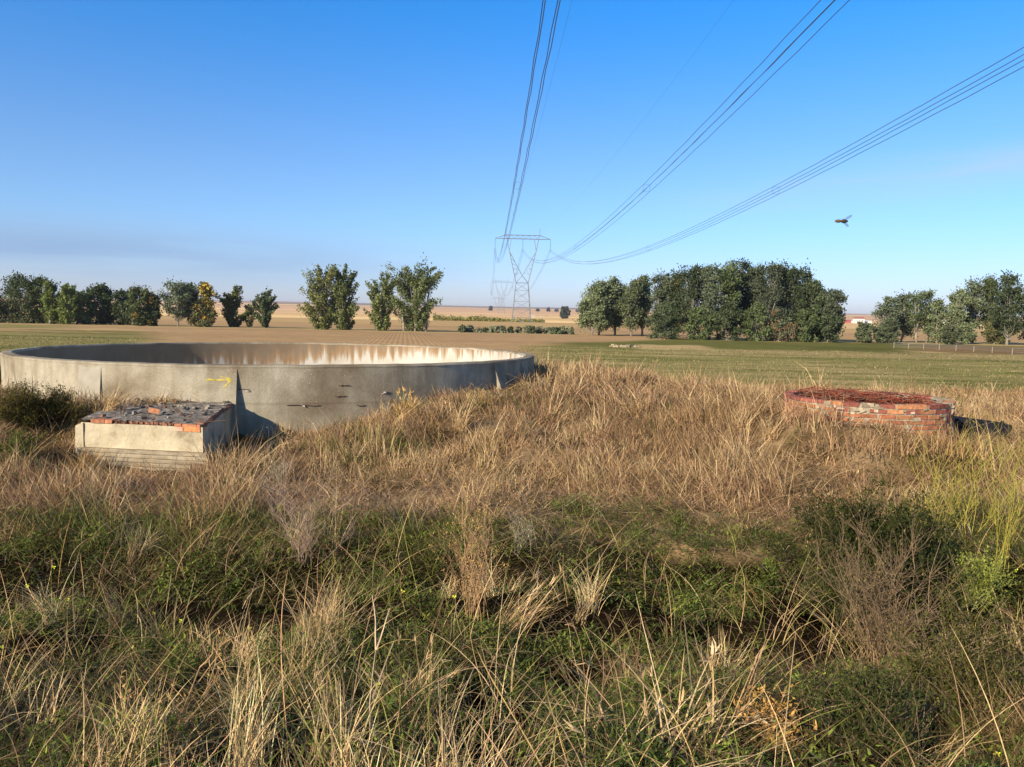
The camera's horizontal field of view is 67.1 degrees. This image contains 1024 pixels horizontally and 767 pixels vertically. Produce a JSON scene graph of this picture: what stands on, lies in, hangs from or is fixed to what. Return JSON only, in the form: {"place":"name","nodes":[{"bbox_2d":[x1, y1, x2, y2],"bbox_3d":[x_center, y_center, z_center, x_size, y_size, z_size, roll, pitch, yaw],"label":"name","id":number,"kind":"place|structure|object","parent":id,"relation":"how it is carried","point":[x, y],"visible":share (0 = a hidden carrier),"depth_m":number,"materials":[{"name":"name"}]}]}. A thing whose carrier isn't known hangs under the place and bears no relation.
{"place":"outdoors","nodes":[
{"label":"outdoors","id":0,"kind":"place"},
{"bbox_2d":[0,297,1023,766],"bbox_3d":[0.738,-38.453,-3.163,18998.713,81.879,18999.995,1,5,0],"label":"ground","id":1,"kind":"structure","parent":0,"point":[288,323],"depth_m":6.86,"materials":[{"name":"plant"}]},
{"bbox_2d":[0,270,40,322],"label":"broadleaf tree","id":2,"kind":"object","parent":1,"relation":"on","point":[13,289],"visible":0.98,"depth_m":121.85,"materials":[{"name":"green plant"}]},
{"bbox_2d":[0,425,43,463],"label":"shrub","id":3,"kind":"object","parent":1,"relation":"on","point":[13,440],"visible":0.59,"depth_m":9.46,"materials":[{"name":"green plant"}]},
{"bbox_2d":[0,372,69,433],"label":"shrub","id":4,"kind":"object","parent":1,"relation":"on","point":[26,412],"visible":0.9,"depth_m":10.53,"materials":[{"name":"green plant"}]},
{"bbox_2d":[19,274,60,322],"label":"broadleaf tree","id":5,"kind":"object","parent":1,"relation":"on","point":[39,281],"visible":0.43,"depth_m":123.22,"materials":[{"name":"green plant"}]},
{"bbox_2d":[38,280,56,323],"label":"broadleaf tree","id":6,"kind":"object","parent":1,"relation":"on","point":[48,294],"visible":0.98,"depth_m":119.26,"materials":[{"name":"green plant"}]},
{"bbox_2d":[0,661,113,749],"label":"grass tuft","id":7,"kind":"object","parent":1,"relation":"on","point":[45,709],"visible":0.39,"depth_m":3.22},
{"bbox_2d":[50,293,64,323],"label":"broadleaf tree","id":8,"kind":"object","parent":1,"relation":"on","point":[58,319],"visible":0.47,"depth_m":119.61,"materials":[{"name":"green plant"}]},
{"bbox_2d":[28,382,95,425],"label":"shrub","id":9,"kind":"object","parent":1,"relation":"on","point":[64,398],"visible":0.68,"depth_m":10.83,"materials":[{"name":"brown plant"}]},
{"bbox_2d":[55,282,78,323],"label":"broadleaf tree","id":10,"kind":"object","parent":1,"relation":"on","point":[67,312],"visible":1,"depth_m":118.88,"materials":[{"name":"green plant"}]},
{"bbox_2d":[72,290,97,324],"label":"broadleaf tree","id":11,"kind":"object","parent":1,"relation":"on","point":[82,299],"visible":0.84,"depth_m":121.66,"materials":[{"name":"green plant"}]},
{"bbox_2d":[53,442,116,473],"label":"grass tuft","id":12,"kind":"object","parent":1,"relation":"on","point":[86,455],"visible":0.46,"depth_m":9.71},
{"bbox_2d":[83,282,117,324],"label":"broadleaf tree","id":13,"kind":"object","parent":1,"relation":"on","point":[102,295],"visible":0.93,"depth_m":123.67,"materials":[{"name":"green plant"}]},
{"bbox_2d":[101,382,133,410],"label":"grass tuft","id":14,"kind":"object","parent":1,"relation":"on","point":[115,406],"visible":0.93,"depth_m":10.99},
{"bbox_2d":[107,288,138,324],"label":"broadleaf tree","id":15,"kind":"object","parent":1,"relation":"on","point":[118,314],"visible":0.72,"depth_m":123.76,"materials":[{"name":"green plant"}]},
{"bbox_2d":[121,283,159,325],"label":"broadleaf tree","id":16,"kind":"object","parent":1,"relation":"on","point":[138,316],"visible":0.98,"depth_m":118.53,"materials":[{"name":"green plant"}]},
{"bbox_2d":[143,293,162,325],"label":"broadleaf tree","id":17,"kind":"object","parent":1,"relation":"on","point":[155,314],"visible":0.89,"depth_m":120.11,"materials":[{"name":"green plant"}]},
{"bbox_2d":[75,398,231,472],"bbox_3d":[-4.975,0.627,11.383,2.012,0.853,3.598,0,5,-12],"label":"valve chamber","id":18,"kind":"object","parent":1,"relation":"on","point":[129,437],"visible":0.79,"depth_m":10.07,"materials":[{"name":"beige concrete"}]},
{"bbox_2d":[153,276,199,325],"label":"broadleaf tree","id":19,"kind":"object","parent":1,"relation":"on","point":[180,301],"visible":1,"depth_m":119.51,"materials":[{"name":"green plant"}]},
{"bbox_2d":[107,626,254,746],"bbox_3d":[-1.282,1.171,2.967,0.515,0.502,0.351,-3,6,-43],"label":"dry weed","id":20,"kind":"object","parent":1,"relation":"on","point":[186,703],"visible":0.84,"depth_m":2.96,"materials":[{"name":"beige plant"}]},
{"bbox_2d":[186,300,216,326],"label":"broadleaf tree","id":21,"kind":"object","parent":1,"relation":"on","point":[194,319],"visible":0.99,"depth_m":120.19,"materials":[{"name":"green plant"}]},
{"bbox_2d":[177,617,230,662],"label":"grass tuft","id":22,"kind":"object","parent":1,"relation":"on","point":[206,633],"visible":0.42,"depth_m":4.62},
{"bbox_2d":[193,281,219,323],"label":"broadleaf tree","id":23,"kind":"object","parent":1,"relation":"on","point":[206,292],"visible":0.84,"depth_m":120.38,"materials":[{"name":"yellow plant"}]},
{"bbox_2d":[214,284,250,326],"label":"broadleaf tree","id":24,"kind":"object","parent":1,"relation":"on","point":[230,308],"visible":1,"depth_m":124.55,"materials":[{"name":"green plant"}]},
{"bbox_2d":[248,286,279,327],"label":"broadleaf tree","id":25,"kind":"object","parent":1,"relation":"on","point":[265,302],"visible":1,"depth_m":121.75,"materials":[{"name":"green plant"}]},
{"bbox_2d":[0,342,533,438],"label":"water tank","id":26,"kind":"object","parent":1,"relation":"on","point":[257,385],"visible":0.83,"depth_m":13.04,"materials":[{"name":"concrete"}]},
{"bbox_2d":[228,446,384,570],"bbox_3d":[-1.770,1.021,6.579,1.038,1.085,1.134,3,5,19],"label":"dry weed","id":27,"kind":"object","parent":1,"relation":"on","point":[298,542],"visible":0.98,"depth_m":6.50,"materials":[{"name":"brown plant"}]},
{"bbox_2d":[243,553,389,651],"bbox_3d":[-1.137,1.461,4.765,1.117,0.794,0.922,-2,6,-33],"label":"grass tuft","id":28,"kind":"object","parent":1,"relation":"on","point":[322,614],"visible":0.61,"depth_m":4.77,"materials":[{"name":"plant"}]},
{"bbox_2d":[295,264,349,329],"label":"poplar tree","id":29,"kind":"object","parent":1,"relation":"on","point":[319,288],"visible":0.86,"depth_m":116.69,"materials":[{"name":"green plant"}]},
{"bbox_2d":[326,263,359,329],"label":"poplar tree","id":30,"kind":"object","parent":1,"relation":"on","point":[348,309],"visible":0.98,"depth_m":116.72,"materials":[{"name":"green plant"}]},
{"bbox_2d":[363,270,397,330],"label":"poplar tree","id":31,"kind":"object","parent":1,"relation":"on","point":[379,316],"visible":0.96,"depth_m":116.93,"materials":[{"name":"green plant"}]},
{"bbox_2d":[369,595,393,752],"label":"dry weed","id":32,"kind":"object","parent":1,"relation":"on","point":[371,699],"visible":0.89,"depth_m":2.98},
{"bbox_2d":[387,386,417,423],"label":"grass tuft","id":33,"kind":"object","parent":1,"relation":"on","point":[401,403],"visible":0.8,"depth_m":12.17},
{"bbox_2d":[336,629,479,718],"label":"grass tuft","id":34,"kind":"object","parent":1,"relation":"on","point":[420,674],"visible":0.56,"depth_m":3.64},
{"bbox_2d":[381,252,444,331],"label":"poplar tree","id":35,"kind":"object","parent":1,"relation":"on","point":[420,286],"visible":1,"depth_m":116.07,"materials":[{"name":"green plant"}]},
{"bbox_2d":[439,395,490,431],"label":"grass tuft","id":36,"kind":"object","parent":1,"relation":"on","point":[462,421],"visible":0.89,"depth_m":11.72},
{"bbox_2d":[423,455,519,622],"bbox_3d":[-0.282,1.072,5.289,0.706,1.190,0.696,1,5,0],"label":"dry weed","id":37,"kind":"object","parent":1,"relation":"on","point":[477,581],"visible":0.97,"depth_m":5.32,"materials":[{"name":"brown plant"}]},
{"bbox_2d":[433,313,544,322],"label":"hedge","id":38,"kind":"object","parent":1,"relation":"on","point":[442,317],"visible":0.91,"depth_m":425.42,"materials":[{"name":"green plant"}]},
{"bbox_2d":[0,346,1023,766],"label":"dry grass","id":39,"kind":"structure","parent":1,"relation":"on","point":[698,402],"depth_m":6.77,"materials":[{"name":"plant"}]},
{"bbox_2d":[0,488,1023,766],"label":"green herbs","id":40,"kind":"object","parent":1,"relation":"on","point":[620,730],"visible":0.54,"depth_m":4.32,"materials":[{"name":"green plant"}]},
{"bbox_2d":[0,335,1023,409],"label":"field crop","id":41,"kind":"object","parent":1,"relation":"on","point":[834,365],"visible":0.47,"depth_m":40.20,"materials":[{"name":"green plant"}]},
{"bbox_2d":[499,504,538,554],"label":"dry weed","id":42,"kind":"object","parent":1,"relation":"on","point":[527,526],"visible":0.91,"depth_m":6.59,"materials":[{"name":"grey plant"}]},
{"bbox_2d":[468,565,575,643],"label":"grass tuft","id":43,"kind":"object","parent":1,"relation":"on","point":[529,612],"visible":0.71,"depth_m":5.21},
{"bbox_2d":[494,230,550,322],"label":"pylon","id":44,"kind":"object","parent":1,"relation":"on","point":[529,309],"visible":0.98,"depth_m":385.57,"materials":[{"name":"metal"}]},
{"bbox_2d":[491,0,560,294],"bbox_3d":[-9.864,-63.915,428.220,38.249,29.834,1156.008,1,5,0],"label":"conductor bundle","id":45,"kind":"object","parent":44,"relation":"hanging from","point":[527,110],"visible":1,"depth_m":52.87,"materials":[{"name":"metal"}]},
{"bbox_2d":[502,0,849,295],"bbox_3d":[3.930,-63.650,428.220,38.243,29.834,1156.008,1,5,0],"label":"conductor bundle","id":46,"kind":"object","parent":44,"relation":"hanging from","point":[709,117],"visible":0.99,"depth_m":54.23,"materials":[{"name":"metal"}]},
{"bbox_2d":[515,47,1023,296],"bbox_3d":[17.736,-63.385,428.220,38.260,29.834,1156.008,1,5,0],"label":"conductor bundle","id":47,"kind":"object","parent":44,"relation":"hanging from","point":[843,153],"visible":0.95,"depth_m":63.15,"materials":[{"name":"metal"}]},
{"bbox_2d":[572,292,608,334],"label":"broadleaf tree","id":48,"kind":"object","parent":1,"relation":"on","point":[591,305],"visible":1,"depth_m":110.32,"materials":[{"name":"green plant"}]},
{"bbox_2d":[580,279,614,334],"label":"broadleaf tree","id":49,"kind":"object","parent":1,"relation":"on","point":[601,286],"visible":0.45,"depth_m":113.69,"materials":[{"name":"green plant"}]},
{"bbox_2d":[502,660,700,766],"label":"grass tuft","id":50,"kind":"object","parent":1,"relation":"on","point":[645,707],"visible":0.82,"depth_m":3.02,"materials":[{"name":"plant"}]},
{"bbox_2d":[606,276,629,334],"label":"broadleaf tree","id":51,"kind":"object","parent":1,"relation":"on","point":[617,293],"visible":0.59,"depth_m":115.54,"materials":[{"name":"green plant"}]},
{"bbox_2d":[616,275,646,335],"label":"broadleaf tree","id":52,"kind":"object","parent":1,"relation":"on","point":[628,301],"visible":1,"depth_m":111.14,"materials":[{"name":"green plant"}]},
{"bbox_2d":[636,274,654,335],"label":"broadleaf tree","id":53,"kind":"object","parent":1,"relation":"on","point":[645,305],"visible":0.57,"depth_m":113.25,"materials":[{"name":"green plant"}]},
{"bbox_2d":[644,268,678,325],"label":"broadleaf tree","id":54,"kind":"object","parent":1,"relation":"on","point":[659,296],"visible":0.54,"depth_m":101.21,"materials":[{"name":"green plant"}]},
{"bbox_2d":[646,299,682,338],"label":"broadleaf tree","id":55,"kind":"object","parent":1,"relation":"on","point":[660,329],"visible":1,"depth_m":94.38,"materials":[{"name":"green plant"}]},
{"bbox_2d":[660,269,687,330],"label":"broadleaf tree","id":56,"kind":"object","parent":1,"relation":"on","point":[676,285],"visible":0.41,"depth_m":100.77,"materials":[{"name":"green plant"}]},
{"bbox_2d":[572,613,797,764],"bbox_3d":[0.773,1.284,3.179,0.584,0.540,1.025,-2,6,-33],"label":"grass tuft","id":57,"kind":"object","parent":1,"relation":"on","point":[714,649],"visible":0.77,"depth_m":3.14,"materials":[{"name":"plant"}]},
{"bbox_2d":[673,263,704,336],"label":"broadleaf tree","id":58,"kind":"object","parent":1,"relation":"on","point":[690,277],"visible":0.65,"depth_m":98.11,"materials":[{"name":"green plant"}]},
{"bbox_2d":[679,305,715,339],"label":"bush","id":59,"kind":"object","parent":1,"relation":"on","point":[696,317],"visible":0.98,"depth_m":94.17,"materials":[{"name":"green plant"}]},
{"bbox_2d":[683,262,730,339],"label":"broadleaf tree","id":60,"kind":"object","parent":1,"relation":"on","point":[708,294],"visible":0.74,"depth_m":96.94,"materials":[{"name":"green plant"}]},
{"bbox_2d":[710,261,743,334],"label":"broadleaf tree","id":61,"kind":"object","parent":1,"relation":"on","point":[730,284],"visible":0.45,"depth_m":97.52,"materials":[{"name":"green plant"}]},
{"bbox_2d":[709,300,745,340],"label":"bush","id":62,"kind":"object","parent":1,"relation":"on","point":[727,319],"visible":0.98,"depth_m":93.86,"materials":[{"name":"green plant"}]},
{"bbox_2d":[722,257,755,328],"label":"broadleaf tree","id":63,"kind":"object","parent":1,"relation":"on","point":[741,272],"visible":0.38,"depth_m":100.55,"materials":[{"name":"green plant"}]},
{"bbox_2d":[722,405,760,430],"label":"grass tuft","id":64,"kind":"object","parent":1,"relation":"on","point":[739,420],"visible":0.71,"depth_m":10.48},
{"bbox_2d":[740,261,769,331],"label":"broadleaf tree","id":65,"kind":"object","parent":1,"relation":"on","point":[747,304],"visible":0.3,"depth_m":101.07,"materials":[{"name":"green plant"}]},
{"bbox_2d":[739,301,773,340],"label":"bush","id":66,"kind":"object","parent":1,"relation":"on","point":[754,313],"visible":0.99,"depth_m":94.29,"materials":[{"name":"green plant"}]},
{"bbox_2d":[745,258,787,340],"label":"broadleaf tree","id":67,"kind":"object","parent":1,"relation":"on","point":[768,296],"visible":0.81,"depth_m":98.47,"materials":[{"name":"green plant"}]},
{"bbox_2d":[754,414,784,441],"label":"grass tuft","id":68,"kind":"object","parent":1,"relation":"on","point":[770,432],"visible":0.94,"depth_m":10.01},
{"bbox_2d":[733,681,818,765],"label":"dry weed","id":69,"kind":"object","parent":1,"relation":"on","point":[777,713],"visible":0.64,"depth_m":3.17,"materials":[{"name":"beige plant"}]},
{"bbox_2d":[761,306,798,341],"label":"bush","id":70,"kind":"object","parent":1,"relation":"on","point":[778,323],"visible":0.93,"depth_m":94.11,"materials":[{"name":"green plant"}]},
{"bbox_2d":[767,259,802,330],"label":"broadleaf tree","id":71,"kind":"object","parent":1,"relation":"on","point":[787,304],"visible":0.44,"depth_m":99.59,"materials":[{"name":"green plant"}]},
{"bbox_2d":[782,258,815,338],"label":"broadleaf tree","id":72,"kind":"object","parent":1,"relation":"on","point":[800,290],"visible":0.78,"depth_m":99.11,"materials":[{"name":"green plant"}]},
{"bbox_2d":[790,307,823,341],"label":"tree","id":73,"kind":"object","parent":1,"relation":"on","point":[806,332],"visible":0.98,"depth_m":94.11,"materials":[{"name":"green plant"}]},
{"bbox_2d":[801,279,826,340],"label":"broadleaf tree","id":74,"kind":"object","parent":1,"relation":"on","point":[816,289],"visible":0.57,"depth_m":98.59,"materials":[{"name":"green plant"}]},
{"bbox_2d":[815,313,845,342],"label":"bush","id":75,"kind":"object","parent":1,"relation":"on","point":[829,323],"visible":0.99,"depth_m":94.05,"materials":[{"name":"green plant"}]},
{"bbox_2d":[815,288,848,335],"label":"broadleaf tree","id":76,"kind":"object","parent":1,"relation":"on","point":[833,307],"visible":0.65,"depth_m":95.06,"materials":[{"name":"green plant"}]},
{"bbox_2d":[740,634,967,766],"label":"bushy weed","id":77,"kind":"object","parent":1,"relation":"on","point":[866,690],"visible":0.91,"depth_m":3.02,"materials":[{"name":"green plant"}]},
{"bbox_2d":[747,462,966,628],"bbox_3d":[2.664,1.206,5.943,1.562,1.292,1.752,1,5,0],"label":"bushy weed","id":78,"kind":"object","parent":1,"relation":"on","point":[884,528],"visible":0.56,"depth_m":5.82,"materials":[{"name":"green plant"}]},
{"bbox_2d":[854,321,867,342],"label":"bush","id":79,"kind":"object","parent":1,"relation":"on","point":[861,328],"visible":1,"depth_m":95.37,"materials":[{"name":"green plant"}]},
{"bbox_2d":[809,422,919,458],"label":"grass tuft","id":80,"kind":"object","parent":1,"relation":"on","point":[864,443],"visible":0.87,"depth_m":8.93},
{"bbox_2d":[783,390,955,441],"bbox_3d":[4.856,0.597,10.624,2.161,0.864,2.141,1,5,0],"label":"brick well","id":81,"kind":"object","parent":1,"relation":"on","point":[930,414],"visible":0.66,"depth_m":9.67,"materials":[{"name":"brick"}]},
{"bbox_2d":[798,384,938,403],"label":"twigs","id":82,"kind":"object","parent":81,"relation":"in","point":[871,397],"visible":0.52,"depth_m":10.52,"materials":[{"name":"wood"}]},
{"bbox_2d":[786,533,952,658],"bbox_3d":[2.573,1.476,5.417,1.211,0.894,1.412,1,5,0],"label":"bushy weed","id":83,"kind":"object","parent":1,"relation":"on","point":[838,608],"visible":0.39,"depth_m":5.49,"materials":[{"name":"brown plant"}]},
{"bbox_2d":[873,325,892,342],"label":"bush","id":84,"kind":"object","parent":1,"relation":"on","point":[878,338],"visible":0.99,"depth_m":95.28,"materials":[{"name":"green plant"}]},
{"bbox_2d":[871,295,901,340],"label":"broadleaf tree","id":85,"kind":"object","parent":1,"relation":"on","point":[888,312],"visible":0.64,"depth_m":101.88,"materials":[{"name":"green plant"}]},
{"bbox_2d":[883,319,901,343],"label":"bush","id":86,"kind":"object","parent":1,"relation":"on","point":[892,326],"visible":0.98,"depth_m":95.44,"materials":[{"name":"green plant"}]},
{"bbox_2d":[770,498,1023,696],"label":"dead bush","id":87,"kind":"object","parent":1,"relation":"on","point":[876,604],"visible":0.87,"depth_m":4.77,"materials":[{"name":"brown plant"}]},
{"bbox_2d":[851,428,955,458],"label":"grass tuft","id":88,"kind":"object","parent":1,"relation":"on","point":[903,448],"visible":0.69,"depth_m":8.89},
{"bbox_2d":[892,289,918,341],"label":"broadleaf tree","id":89,"kind":"object","parent":1,"relation":"on","point":[904,327],"visible":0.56,"depth_m":105.57,"materials":[{"name":"green plant"}]},
{"bbox_2d":[902,288,945,342],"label":"broadleaf tree","id":90,"kind":"object","parent":1,"relation":"on","point":[918,317],"visible":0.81,"depth_m":103.15,"materials":[{"name":"green plant"}]},
{"bbox_2d":[922,298,950,342],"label":"broadleaf tree","id":91,"kind":"object","parent":1,"relation":"on","point":[939,316],"visible":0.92,"depth_m":101.38,"materials":[{"name":"green plant"}]},
{"bbox_2d":[870,561,1023,742],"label":"bushy weed","id":92,"kind":"object","parent":1,"relation":"on","point":[971,634],"visible":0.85,"depth_m":3.43,"materials":[{"name":"green plant"}]},
{"bbox_2d":[892,416,1009,576],"bbox_3d":[3.615,0.924,6.500,0.855,1.367,1.222,6,7,44],"label":"broom bush","id":93,"kind":"object","parent":1,"relation":"on","point":[945,482],"visible":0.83,"depth_m":6.42,"materials":[{"name":"green plant"}]},
{"bbox_2d":[941,325,961,344],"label":"bush","id":94,"kind":"object","parent":1,"relation":"on","point":[948,338],"visible":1,"depth_m":95.35,"materials":[{"name":"green plant"}]},
{"bbox_2d":[912,436,992,458],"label":"grass tuft","id":95,"kind":"object","parent":1,"relation":"on","point":[960,450],"visible":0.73,"depth_m":8.96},
{"bbox_2d":[944,288,973,333],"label":"broadleaf tree","id":96,"kind":"object","parent":1,"relation":"on","point":[958,303],"visible":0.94,"depth_m":100.93,"materials":[{"name":"green plant"}]},
{"bbox_2d":[954,321,977,343],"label":"bush","id":97,"kind":"object","parent":1,"relation":"on","point":[968,336],"visible":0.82,"depth_m":100.57,"materials":[{"name":"green plant"}]},
{"bbox_2d":[911,434,1022,540],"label":"broom bush","id":98,"kind":"object","parent":1,"relation":"on","point":[966,516],"visible":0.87,"depth_m":7.06,"materials":[{"name":"green plant"}]},
{"bbox_2d":[920,540,1020,609],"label":"bushy weed","id":99,"kind":"object","parent":1,"relation":"on","point":[982,582],"visible":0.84,"depth_m":5.84,"materials":[{"name":"green plant"}]},
{"bbox_2d":[956,275,988,331],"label":"broadleaf tree","id":100,"kind":"object","parent":1,"relation":"on","point":[974,291],"visible":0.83,"depth_m":103.49,"materials":[{"name":"green plant"}]},
{"bbox_2d":[940,380,1023,579],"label":"broom bush","id":101,"kind":"object","parent":1,"relation":"on","point":[1008,532],"visible":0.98,"depth_m":6.14,"materials":[{"name":"green plant"}]},
{"bbox_2d":[954,416,1011,436],"bbox_3d":[6.782,0.611,11.268,0.780,0.237,0.438,2,5,12],"label":"black trough","id":102,"kind":"object","parent":1,"relation":"on","point":[989,424],"visible":0.59,"depth_m":11.08,"materials":[{"name":"rubber"}]},
{"bbox_2d":[978,273,1000,343],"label":"broadleaf tree","id":103,"kind":"object","parent":1,"relation":"on","point":[989,282],"visible":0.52,"depth_m":104.08,"materials":[{"name":"green plant"}]},
{"bbox_2d":[981,318,1010,343],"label":"bush","id":104,"kind":"object","parent":1,"relation":"on","point":[990,332],"visible":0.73,"depth_m":102.65,"materials":[{"name":"green plant"}]},
{"bbox_2d":[985,269,1023,344],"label":"broadleaf tree","id":105,"kind":"object","parent":1,"relation":"on","point":[1008,295],"visible":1,"depth_m":100.23,"materials":[{"name":"green plant"}]},
{"bbox_2d":[0,0,1023,315],"label":"sky","id":106,"kind":"structure","parent":0,"point":[249,144],"materials":[{"name":"blue"}]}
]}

